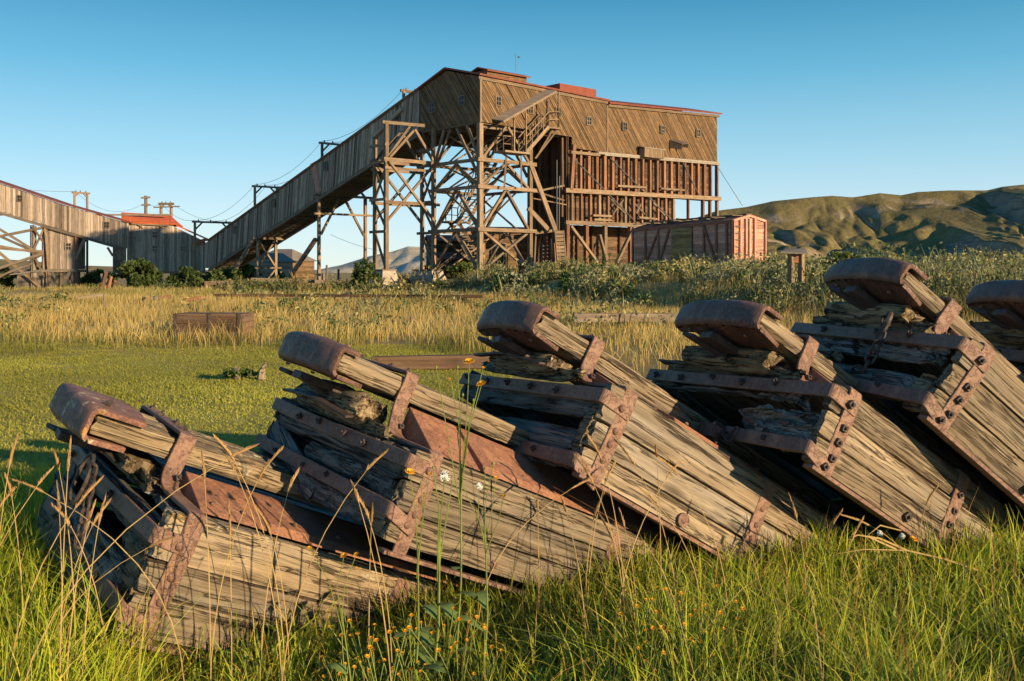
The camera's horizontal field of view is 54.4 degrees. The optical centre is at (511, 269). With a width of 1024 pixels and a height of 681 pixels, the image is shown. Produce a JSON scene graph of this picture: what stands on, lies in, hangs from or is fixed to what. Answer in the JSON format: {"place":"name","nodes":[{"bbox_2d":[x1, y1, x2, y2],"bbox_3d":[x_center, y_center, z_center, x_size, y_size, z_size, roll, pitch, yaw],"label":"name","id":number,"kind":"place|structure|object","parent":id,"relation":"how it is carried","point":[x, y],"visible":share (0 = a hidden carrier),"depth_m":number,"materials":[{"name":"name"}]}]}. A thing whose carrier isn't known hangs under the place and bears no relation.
{"place":"outdoors","nodes":[
{"label":"outdoors","id":0,"kind":"place"},
{"bbox_2d":[0,259,112,271],"bbox_3d":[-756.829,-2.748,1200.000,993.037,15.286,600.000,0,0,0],"label":"hills","id":1,"kind":"structure","parent":0,"point":[90,268],"depth_m":973.18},
{"bbox_2d":[0,342,511,477],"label":"lawn","id":2,"kind":"structure","parent":0,"point":[197,389],"depth_m":13.21,"materials":[{"name":"green plant"}]},
{"bbox_2d":[314,246,426,272],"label":"hills","id":3,"kind":"structure","parent":0,"point":[402,260],"depth_m":728.37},
{"bbox_2d":[0,270,1023,680],"bbox_3d":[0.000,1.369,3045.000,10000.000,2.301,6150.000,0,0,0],"label":"ground","id":4,"kind":"structure","parent":0,"point":[549,659],"depth_m":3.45,"materials":[{"name":"green plant"}]},
{"bbox_2d":[0,267,17,289],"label":"bush","id":5,"kind":"object","parent":4,"relation":"on","point":[7,279],"visible":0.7,"depth_m":111.64,"materials":[{"name":"green plant"}]},
{"bbox_2d":[4,472,24,674],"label":"grass stalk","id":6,"kind":"object","parent":4,"relation":"on","point":[9,489],"depth_m":2.67,"materials":[{"name":"plant"}]},
{"bbox_2d":[0,224,51,289],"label":"timber trestle","id":7,"kind":"object","parent":4,"relation":"on","point":[35,254],"visible":0.88,"depth_m":108.04,"materials":[{"name":"brown wood"}]},
{"bbox_2d":[0,180,169,249],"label":"conveyor gallery","id":8,"kind":"object","parent":7,"relation":"on","point":[51,213],"visible":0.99,"depth_m":108.23,"materials":[{"name":"brown wood"}]},
{"bbox_2d":[107,235,125,272],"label":"chute box","id":9,"kind":"object","parent":8,"relation":"attached to","point":[119,256],"visible":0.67,"depth_m":108.43,"materials":[{"name":"grey wood"}]},
{"bbox_2d":[10,266,43,288],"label":"lean to","id":10,"kind":"object","parent":4,"relation":"on","point":[22,281],"visible":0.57,"depth_m":108.54,"materials":[{"name":"wood"}]},
{"bbox_2d":[7,475,103,680],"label":"grass stalk","id":11,"kind":"object","parent":4,"relation":"on","point":[86,493],"depth_m":2.55,"materials":[{"name":"plant"}]},
{"bbox_2d":[41,225,86,288],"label":"coal bunker","id":12,"kind":"object","parent":4,"relation":"on","point":[66,251],"visible":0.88,"depth_m":108.38,"materials":[{"name":"grey wood"}]},
{"bbox_2d":[59,437,70,680],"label":"grass stalk","id":13,"kind":"object","parent":4,"relation":"on","point":[68,458],"depth_m":2.42,"materials":[{"name":"plant"}]},
{"bbox_2d":[53,448,76,669],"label":"grass stalk","id":14,"kind":"object","parent":4,"relation":"on","point":[57,462],"depth_m":2.63,"materials":[{"name":"plant"}]},
{"bbox_2d":[51,503,106,675],"bbox_3d":[-1.174,0.912,2.702,0.011,0.594,0.165,0,0,33],"label":"grass stalk","id":15,"kind":"object","parent":4,"relation":"on","point":[61,513],"depth_m":2.71,"materials":[{"name":"plant"}]},
{"bbox_2d":[66,500,95,680],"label":"grass stalk","id":16,"kind":"object","parent":4,"relation":"on","point":[89,517],"depth_m":2.51,"materials":[{"name":"plant"}]},
{"bbox_2d":[72,190,89,273],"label":"portal frame","id":17,"kind":"object","parent":4,"relation":"on","point":[76,193],"visible":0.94,"depth_m":112.88,"materials":[{"name":"wood"}]},
{"bbox_2d":[80,273,100,287],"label":"bush","id":18,"kind":"object","parent":4,"relation":"on","point":[90,278],"visible":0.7,"depth_m":111.83,"materials":[{"name":"green plant"}]},
{"bbox_2d":[82,495,105,679],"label":"grass stalk","id":19,"kind":"object","parent":4,"relation":"on","point":[100,513],"depth_m":2.52,"materials":[{"name":"plant"}]},
{"bbox_2d":[9,477,184,680],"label":"grass stalk","id":20,"kind":"object","parent":4,"relation":"on","point":[39,489],"depth_m":2.70,"materials":[{"name":"plant"}]},
{"bbox_2d":[42,536,175,664],"bbox_3d":[-1.087,0.964,2.671,0.379,0.502,0.012,0,0,3],"label":"grass stalk","id":21,"kind":"object","parent":4,"relation":"on","point":[159,542],"depth_m":2.67,"materials":[{"name":"plant"}]},
{"bbox_2d":[107,257,163,289],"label":"bush","id":22,"kind":"object","parent":4,"relation":"on","point":[139,272],"visible":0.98,"depth_m":81.36,"materials":[{"name":"green plant"}]},
{"bbox_2d":[25,443,259,679],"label":"grass stalk","id":23,"kind":"object","parent":4,"relation":"on","point":[238,452],"depth_m":2.37,"materials":[{"name":"plant"}]},
{"bbox_2d":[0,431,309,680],"bbox_3d":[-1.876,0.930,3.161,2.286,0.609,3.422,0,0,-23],"label":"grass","id":24,"kind":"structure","parent":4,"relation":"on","point":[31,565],"depth_m":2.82,"materials":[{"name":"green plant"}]},
{"bbox_2d":[121,212,207,287],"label":"shed","id":25,"kind":"structure","parent":4,"relation":"on","point":[164,244],"depth_m":110.84,"materials":[{"name":"grey wood"}]},
{"bbox_2d":[165,266,205,288],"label":"bush","id":26,"kind":"object","parent":4,"relation":"on","point":[187,274],"visible":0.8,"depth_m":83.32,"materials":[{"name":"green plant"}]},
{"bbox_2d":[201,449,210,679],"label":"grass stalk","id":27,"kind":"object","parent":4,"relation":"on","point":[204,468],"depth_m":2.69,"materials":[{"name":"plant"}]},
{"bbox_2d":[192,219,230,269],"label":"portal frame","id":28,"kind":"object","parent":4,"relation":"on","point":[210,221],"visible":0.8,"depth_m":103.52,"materials":[{"name":"wood"}]},
{"bbox_2d":[173,312,254,340],"bbox_3d":[-6.428,1.229,21.484,1.540,0.580,0.763,0,0,6],"label":"wooden box","id":29,"kind":"object","parent":4,"relation":"on","point":[181,319],"visible":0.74,"depth_m":21.14,"materials":[{"name":"wood"}]},
{"bbox_2d":[203,264,237,287],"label":"bush","id":30,"kind":"object","parent":4,"relation":"on","point":[228,273],"visible":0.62,"depth_m":83.60,"materials":[{"name":"green plant"}]},
{"bbox_2d":[228,500,231,680],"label":"grass stalk","id":31,"kind":"object","parent":4,"relation":"on","point":[229,514],"depth_m":2.70,"materials":[{"name":"plant"}]},
{"bbox_2d":[222,367,257,379],"bbox_3d":[-3.705,1.462,13.513,0.475,0.284,0.418,0,0,-33],"label":"weed patch","id":32,"kind":"object","parent":4,"relation":"on","point":[235,372],"visible":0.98,"depth_m":13.44,"materials":[{"name":"green plant"}]},
{"bbox_2d":[0,268,480,302],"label":"dry grass","id":33,"kind":"structure","parent":4,"relation":"on","point":[121,291],"depth_m":57.47,"materials":[{"name":"yellow plant"}]},
{"bbox_2d":[224,263,262,281],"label":"bush","id":34,"kind":"object","parent":4,"relation":"on","point":[248,271],"visible":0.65,"depth_m":103.00,"materials":[{"name":"green plant"}]},
{"bbox_2d":[211,446,283,669],"bbox_3d":[-0.710,0.845,2.660,0.209,0.754,0.010,0,0,6],"label":"grass stalk","id":35,"kind":"object","parent":4,"relation":"on","point":[268,463],"depth_m":2.66,"materials":[{"name":"plant"}]},
{"bbox_2d":[213,434,285,680],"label":"grass stalk","id":36,"kind":"object","parent":4,"relation":"on","point":[223,445],"depth_m":2.67,"materials":[{"name":"plant"}]},
{"bbox_2d":[222,449,281,680],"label":"grass stalk","id":37,"kind":"object","parent":4,"relation":"on","point":[230,461],"depth_m":2.58,"materials":[{"name":"plant"}]},
{"bbox_2d":[0,264,513,293],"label":"scrub","id":38,"kind":"object","parent":4,"relation":"on","point":[329,285],"visible":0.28,"depth_m":65.32,"materials":[{"name":"green plant"}]},
{"bbox_2d":[233,237,283,281],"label":"timber bent","id":39,"kind":"object","parent":4,"relation":"on","point":[246,251],"visible":0.79,"depth_m":94.55,"materials":[{"name":"brown wood"}]},
{"bbox_2d":[204,88,437,270],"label":"conveyor gallery","id":40,"kind":"object","parent":39,"relation":"on","point":[341,171],"visible":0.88,"depth_m":87.20,"materials":[{"name":"brown wood"}]},
{"bbox_2d":[249,253,295,281],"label":"cabin","id":41,"kind":"object","parent":4,"relation":"on","point":[284,262],"visible":0.28,"depth_m":112.63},
{"bbox_2d":[255,504,289,678],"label":"grass stalk","id":42,"kind":"object","parent":4,"relation":"on","point":[266,522],"depth_m":2.79,"materials":[{"name":"plant"}]},
{"bbox_2d":[204,278,346,289],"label":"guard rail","id":43,"kind":"object","parent":4,"relation":"on","point":[207,283],"visible":0.3,"depth_m":75.25,"materials":[{"name":"brown metal"}]},
{"bbox_2d":[33,383,524,663],"bbox_3d":[-0.807,1.050,3.787,2.043,0.610,1.193,28,-12,-34],"label":"mine cart","id":44,"kind":"object","parent":4,"relation":"on","point":[152,453],"visible":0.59,"depth_m":3.18,"materials":[{"name":"brown wood"}]},
{"bbox_2d":[260,467,299,680],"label":"grass stalk","id":45,"kind":"object","parent":4,"relation":"on","point":[292,481],"depth_m":2.63,"materials":[{"name":"plant"}]},
{"bbox_2d":[268,249,316,285],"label":"cabin","id":46,"kind":"object","parent":4,"relation":"on","point":[307,267],"visible":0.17,"depth_m":141.16,"materials":[{"name":"brown wood"}]},
{"bbox_2d":[288,193,372,285],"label":"timber bent","id":47,"kind":"object","parent":4,"relation":"on","point":[318,213],"visible":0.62,"depth_m":86.94,"materials":[{"name":"brown wood"}]},
{"bbox_2d":[307,546,358,680],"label":"flowering weed","id":48,"kind":"object","parent":4,"relation":"on","point":[338,667],"visible":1,"depth_m":2.49,"materials":[{"name":"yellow plant"}]},
{"bbox_2d":[282,449,387,680],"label":"grass stalk","id":49,"kind":"object","parent":4,"relation":"on","point":[375,460],"depth_m":2.54,"materials":[{"name":"plant"}]},
{"bbox_2d":[0,283,675,337],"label":"sagebrush","id":50,"kind":"object","parent":4,"relation":"on","point":[367,302],"visible":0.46,"depth_m":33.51,"materials":[{"name":"green plant"}]},
{"bbox_2d":[321,633,356,680],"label":"yellow wildflower","id":51,"kind":"object","parent":4,"relation":"on","point":[339,673],"visible":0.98,"depth_m":2.57,"materials":[{"name":"green plant"}]},
{"bbox_2d":[213,294,482,297],"bbox_3d":[-6.723,1.064,40.000,11.327,0.124,0.080,0,0,10],"label":"rail","id":52,"kind":"object","parent":4,"relation":"on","point":[339,295],"visible":0.94,"depth_m":39.96,"materials":[{"name":"brown metal"}]},
{"bbox_2d":[328,619,382,680],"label":"yellow wildflower","id":53,"kind":"object","parent":4,"relation":"on","point":[358,632],"visible":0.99,"depth_m":2.74,"materials":[{"name":"green plant"}]},
{"bbox_2d":[351,256,380,285],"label":"bush","id":54,"kind":"object","parent":4,"relation":"on","point":[358,271],"visible":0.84,"depth_m":67.64,"materials":[{"name":"green plant"}]},
{"bbox_2d":[350,480,391,680],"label":"grass stalk","id":55,"kind":"object","parent":4,"relation":"on","point":[355,492],"depth_m":2.36,"materials":[{"name":"plant"}]},
{"bbox_2d":[359,497,392,680],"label":"grass stalk","id":56,"kind":"object","parent":4,"relation":"on","point":[364,507],"depth_m":2.65,"materials":[{"name":"plant"}]},
{"bbox_2d":[369,269,399,289],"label":"concrete pier","id":57,"kind":"structure","parent":4,"relation":"on","point":[389,274],"depth_m":70.78,"materials":[{"name":"beige concrete"}]},
{"bbox_2d":[365,629,407,680],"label":"yellow wildflower","id":58,"kind":"object","parent":4,"relation":"on","point":[370,647],"visible":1,"depth_m":2.48,"materials":[{"name":"green plant"}]},
{"bbox_2d":[374,613,426,680],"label":"yellow wildflower","id":59,"kind":"object","parent":4,"relation":"on","point":[376,639],"visible":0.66,"depth_m":2.66,"materials":[{"name":"green plant"}]},
{"bbox_2d":[387,625,420,680],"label":"yellow wildflower","id":60,"kind":"object","parent":4,"relation":"on","point":[391,631],"visible":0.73,"depth_m":2.59,"materials":[{"name":"green plant"}]},
{"bbox_2d":[394,468,445,680],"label":"flowering weed","id":61,"kind":"object","parent":4,"relation":"on","point":[436,667],"visible":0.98,"depth_m":2.60,"materials":[{"name":"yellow plant"}]},
{"bbox_2d":[410,269,445,283],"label":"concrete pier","id":62,"kind":"structure","parent":4,"relation":"on","point":[430,272],"depth_m":73.79,"materials":[{"name":"grey concrete"}]},
{"bbox_2d":[371,354,489,369],"bbox_3d":[-1.118,1.401,15.050,2.025,0.262,0.220,0,0,9],"label":"timber sleeper","id":63,"kind":"object","parent":4,"relation":"on","point":[414,362],"visible":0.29,"depth_m":14.96,"materials":[{"name":"brown wood"}]},
{"bbox_2d":[408,466,453,680],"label":"flowering weed","id":64,"kind":"object","parent":4,"relation":"on","point":[424,634],"visible":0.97,"depth_m":2.65,"materials":[{"name":"green plant"}]},
{"bbox_2d":[406,615,478,680],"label":"yellow wildflower","id":65,"kind":"object","parent":4,"relation":"on","point":[456,643],"visible":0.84,"depth_m":2.61,"materials":[{"name":"green plant"}]},
{"bbox_2d":[425,235,463,267],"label":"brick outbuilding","id":66,"kind":"structure","parent":4,"relation":"on","point":[440,244],"depth_m":88.00,"materials":[{"name":"red brick"}]},
{"bbox_2d":[415,358,485,680],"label":"flowering weed","id":67,"kind":"object","parent":4,"relation":"on","point":[448,610],"visible":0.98,"depth_m":2.72,"materials":[{"name":"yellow plant"}]},
{"bbox_2d":[436,252,467,275],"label":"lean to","id":68,"kind":"object","parent":4,"relation":"on","point":[447,255],"visible":0.23,"depth_m":81.15,"materials":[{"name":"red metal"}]},
{"bbox_2d":[443,607,461,680],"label":"yellow wildflower","id":69,"kind":"object","parent":4,"relation":"on","point":[450,647],"visible":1,"depth_m":2.69,"materials":[{"name":"green plant"}]},
{"bbox_2d":[369,120,536,270],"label":"timber tower","id":70,"kind":"structure","parent":4,"relation":"on","point":[481,185],"depth_m":72.81,"materials":[{"name":"brown wood"}]},
{"bbox_2d":[446,261,472,275],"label":"bush","id":71,"kind":"object","parent":4,"relation":"on","point":[457,268],"visible":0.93,"depth_m":67.54,"materials":[{"name":"green plant"}]},
{"bbox_2d":[254,331,698,598],"bbox_3d":[-0.131,0.826,3.842,1.834,0.568,1.019,30,-14,-36],"label":"mine cart","id":72,"kind":"object","parent":4,"relation":"on","point":[333,438],"visible":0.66,"depth_m":3.36,"materials":[{"name":"brown wood"}]},
{"bbox_2d":[455,461,505,680],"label":"flowering weed","id":73,"kind":"object","parent":4,"relation":"on","point":[483,599],"visible":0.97,"depth_m":2.75,"materials":[{"name":"green plant"}]},
{"bbox_2d":[468,620,502,680],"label":"yellow wildflower","id":74,"kind":"object","parent":4,"relation":"on","point":[485,654],"visible":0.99,"depth_m":2.59,"materials":[{"name":"green plant"}]},
{"bbox_2d":[464,226,526,272],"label":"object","id":75,"kind":"structure","parent":4,"relation":"on","point":[521,245],"depth_m":78.56,"materials":[{"name":"brown wood"}]},
{"bbox_2d":[0,263,1018,370],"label":"dry grass","id":76,"kind":"structure","parent":4,"relation":"on","point":[87,312],"depth_m":26.58,"materials":[{"name":"yellow plant"}]},
{"bbox_2d":[477,475,597,640],"bbox_3d":[0.083,0.901,3.080,0.396,0.511,0.011,0,0,-15],"label":"grass stalk","id":77,"kind":"object","parent":4,"relation":"on","point":[582,482],"depth_m":3.07,"materials":[{"name":"plant"}]},
{"bbox_2d":[417,54,721,267],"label":"coal tipple","id":78,"kind":"object","parent":4,"relation":"on","point":[603,164],"visible":0.98,"depth_m":77.80,"materials":[{"name":"brown wood"}]},
{"bbox_2d":[573,452,624,614],"bbox_3d":[0.262,0.853,2.983,0.173,0.596,0.010,0,0,28],"label":"grass stalk","id":79,"kind":"object","parent":4,"relation":"on","point":[585,468],"depth_m":2.99,"materials":[{"name":"plant"}]},
{"bbox_2d":[587,433,625,634],"bbox_3d":[0.275,0.809,2.877,0.118,0.676,0.012,0,0,-12],"label":"grass stalk","id":80,"kind":"object","parent":4,"relation":"on","point":[595,447],"depth_m":2.88,"materials":[{"name":"plant"}]},
{"bbox_2d":[573,313,677,321],"bbox_3d":[2.827,1.145,23.650,2.776,0.208,0.250,0,0,-6],"label":"timber sleeper","id":81,"kind":"object","parent":4,"relation":"on","point":[594,316],"visible":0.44,"depth_m":23.50,"materials":[{"name":"brown wood"}]},
{"bbox_2d":[598,598,657,669],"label":"yellow wildflower","id":82,"kind":"object","parent":4,"relation":"on","point":[620,613],"visible":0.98,"depth_m":2.71,"materials":[{"name":"green plant"}]},
{"bbox_2d":[625,586,682,649],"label":"yellow wildflower","id":83,"kind":"object","parent":4,"relation":"on","point":[657,588],"visible":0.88,"depth_m":2.80,"materials":[{"name":"green plant"}]},
{"bbox_2d":[457,300,863,569],"bbox_3d":[0.639,0.868,4.260,2.037,0.595,1.141,34,-18,-24],"label":"mine cart","id":84,"kind":"object","parent":4,"relation":"on","point":[737,488],"visible":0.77,"depth_m":3.75,"materials":[{"name":"brown wood"}]},
{"bbox_2d":[366,262,965,313],"bbox_3d":[3.647,0.620,37.848,28.823,1.832,10.064,0,0,44],"label":"sagebrush","id":85,"kind":"object","parent":4,"relation":"on","point":[613,291],"visible":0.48,"depth_m":39.92,"materials":[{"name":"green plant"}]},
{"bbox_2d":[644,622,707,680],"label":"yellow wildflower","id":86,"kind":"object","parent":4,"relation":"on","point":[669,631],"visible":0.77,"depth_m":2.58,"materials":[{"name":"green plant"}]},
{"bbox_2d":[664,588,707,651],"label":"yellow wildflower","id":87,"kind":"object","parent":4,"relation":"on","point":[695,609],"visible":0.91,"depth_m":2.77,"materials":[{"name":"green plant"}]},
{"bbox_2d":[658,456,728,623],"bbox_3d":[0.549,0.858,3.006,0.246,0.607,0.010,0,0,-21],"label":"grass stalk","id":88,"kind":"object","parent":4,"relation":"on","point":[671,466],"depth_m":3.02,"materials":[{"name":"plant"}]},
{"bbox_2d":[631,213,766,268],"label":"railway boxcar","id":89,"kind":"object","parent":4,"relation":"on","point":[726,235],"visible":0.66,"depth_m":58.92,"materials":[{"name":"wood"}]},
{"bbox_2d":[671,227,692,261],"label":"sliding door","id":90,"kind":"structure","parent":89,"relation":"in","point":[684,235],"depth_m":60.58,"materials":[{"name":"wood"}]},
{"bbox_2d":[699,605,745,671],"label":"yellow wildflower","id":91,"kind":"object","parent":4,"relation":"on","point":[742,608],"visible":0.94,"depth_m":2.67,"materials":[{"name":"green plant"}]},
{"bbox_2d":[462,239,1023,318],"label":"sagebrush","id":92,"kind":"object","parent":4,"relation":"on","point":[532,276],"visible":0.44,"depth_m":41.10,"materials":[{"name":"green plant"}]},
{"bbox_2d":[519,246,1023,287],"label":"sagebrush","id":93,"kind":"object","parent":4,"relation":"on","point":[659,273],"visible":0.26,"depth_m":40.57,"materials":[{"name":"green plant"}]},
{"bbox_2d":[781,248,807,282],"bbox_3d":[8.494,-0.121,30.096,0.953,1.045,0.808,0,0,0],"label":"roofed stand","id":94,"kind":"object","parent":4,"relation":"on","point":[799,258],"visible":1,"depth_m":29.95,"materials":[{"name":"brown wood"}]},
{"bbox_2d":[646,300,1023,558],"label":"mine cart","id":95,"kind":"object","parent":4,"relation":"on","point":[759,379],"visible":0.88,"depth_m":3.90,"materials":[{"name":"brown wood"}]},
{"bbox_2d":[821,251,862,267],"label":"bush","id":96,"kind":"object","parent":4,"relation":"on","point":[848,255],"visible":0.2,"depth_m":36.03,"materials":[{"name":"green plant"}]},
{"bbox_2d":[877,530,921,599],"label":"flowering weed","id":97,"kind":"object","parent":4,"relation":"on","point":[880,533],"visible":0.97,"depth_m":3.32,"materials":[{"name":"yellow plant"}]},
{"bbox_2d":[790,257,1023,508],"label":"mine cart","id":98,"kind":"object","parent":4,"relation":"on","point":[900,337],"visible":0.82,"depth_m":4.04,"materials":[{"name":"brown wood"}]},
{"bbox_2d":[838,525,986,573],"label":"dry twig","id":99,"kind":"object","parent":4,"relation":"on","point":[887,545],"visible":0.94,"depth_m":3.45,"materials":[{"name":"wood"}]},
{"bbox_2d":[965,280,1023,374],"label":"mine cart","id":100,"kind":"object","parent":4,"relation":"on","point":[998,305],"visible":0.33,"depth_m":4.58,"materials":[{"name":"brown wood"}]},
{"bbox_2d":[0,0,1023,269],"label":"sky","id":101,"kind":"structure","parent":0,"point":[193,105],"materials":[{"name":"blue"}]},
{"bbox_2d":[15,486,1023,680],"bbox_3d":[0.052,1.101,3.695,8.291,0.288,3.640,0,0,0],"label":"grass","id":102,"kind":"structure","parent":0,"point":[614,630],"depth_m":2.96,"materials":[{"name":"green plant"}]},
{"bbox_2d":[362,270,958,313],"bbox_3d":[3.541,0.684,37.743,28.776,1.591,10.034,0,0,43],"label":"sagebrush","id":103,"kind":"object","parent":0,"point":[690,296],"visible":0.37,"depth_m":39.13,"materials":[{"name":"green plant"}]},
{"bbox_2d":[697,185,1023,262],"bbox_3d":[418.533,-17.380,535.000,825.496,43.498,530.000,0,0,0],"label":"hills","id":104,"kind":"structure","parent":0,"point":[950,220],"depth_m":423.63,"materials":[{"name":"green plant"}]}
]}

